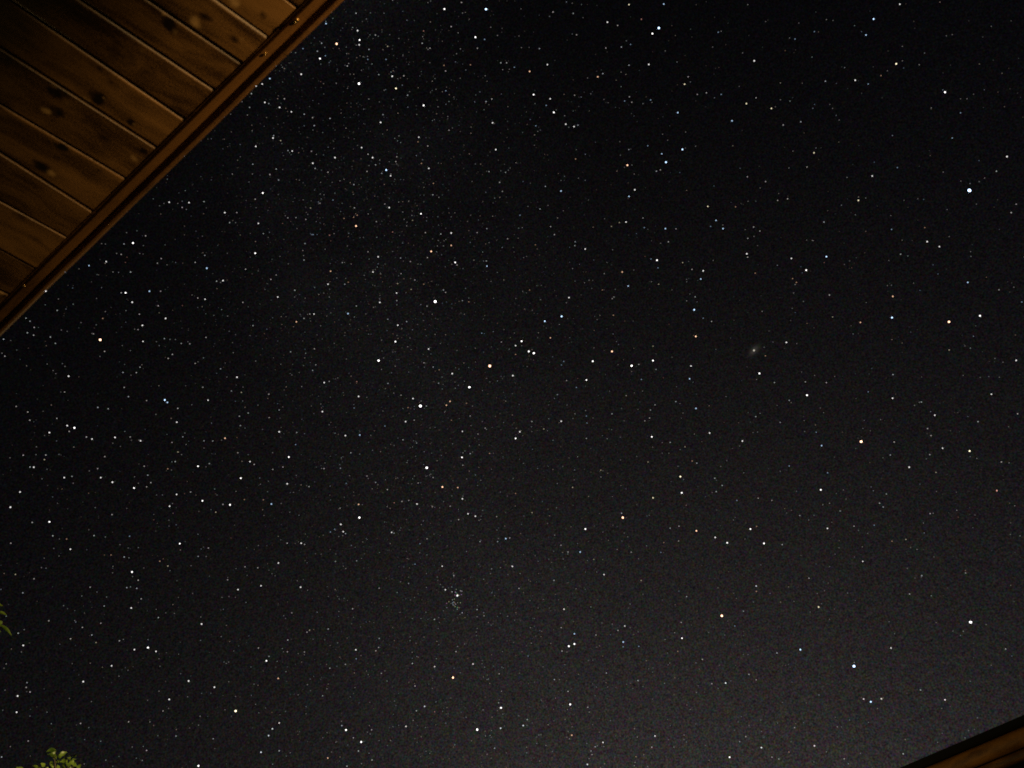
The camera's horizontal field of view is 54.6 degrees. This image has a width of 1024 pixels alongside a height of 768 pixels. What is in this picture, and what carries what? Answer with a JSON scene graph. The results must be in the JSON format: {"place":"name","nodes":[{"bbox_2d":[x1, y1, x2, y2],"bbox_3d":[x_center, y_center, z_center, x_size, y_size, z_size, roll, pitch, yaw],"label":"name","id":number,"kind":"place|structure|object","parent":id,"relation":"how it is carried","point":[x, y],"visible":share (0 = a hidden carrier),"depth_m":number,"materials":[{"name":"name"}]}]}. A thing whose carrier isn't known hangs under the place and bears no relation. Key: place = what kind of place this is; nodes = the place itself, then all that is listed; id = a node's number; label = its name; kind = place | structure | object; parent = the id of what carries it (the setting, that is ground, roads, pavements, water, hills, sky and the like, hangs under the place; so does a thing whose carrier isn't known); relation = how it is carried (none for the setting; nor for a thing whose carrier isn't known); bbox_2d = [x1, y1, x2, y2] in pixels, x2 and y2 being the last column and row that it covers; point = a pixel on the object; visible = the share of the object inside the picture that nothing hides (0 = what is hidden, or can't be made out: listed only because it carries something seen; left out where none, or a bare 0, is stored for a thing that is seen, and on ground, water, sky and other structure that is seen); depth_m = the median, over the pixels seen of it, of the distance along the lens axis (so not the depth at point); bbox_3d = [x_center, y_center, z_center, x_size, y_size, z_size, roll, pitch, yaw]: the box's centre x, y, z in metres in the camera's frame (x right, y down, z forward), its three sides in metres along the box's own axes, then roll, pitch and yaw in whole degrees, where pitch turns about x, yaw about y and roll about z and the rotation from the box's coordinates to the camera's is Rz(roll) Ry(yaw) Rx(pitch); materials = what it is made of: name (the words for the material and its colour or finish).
{"place":"outdoors","nodes":[
{"label":"outdoors","id":0,"kind":"place"},
{"bbox_2d":[0,604,80,767],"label":"leafy tree","id":1,"kind":"object","parent":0,"point":[54,756],"visible":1,"depth_m":5.17,"materials":[{"name":"green plant"}]},
{"bbox_2d":[0,0,343,335],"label":"porch roof","id":2,"kind":"structure","parent":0,"point":[112,112],"depth_m":1.90,"materials":[{"name":"brown wood"}]},
{"bbox_2d":[0,0,1023,767],"label":"sky","id":3,"kind":"structure","parent":0,"point":[914,108],"materials":[{"name":"black"}]},
{"bbox_2d":[0,0,1021,767],"bbox_3d":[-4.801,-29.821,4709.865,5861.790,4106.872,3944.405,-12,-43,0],"label":"faint stars","id":4,"kind":"object","parent":3,"relation":"in","point":[464,412],"visible":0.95,"depth_m":4990.81,"materials":[{"name":"white"}]},
{"bbox_2d":[900,715,1023,767],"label":"roof","id":5,"kind":"structure","parent":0,"point":[1001,746],"depth_m":6.38,"materials":[{"name":"wood"}]}
]}

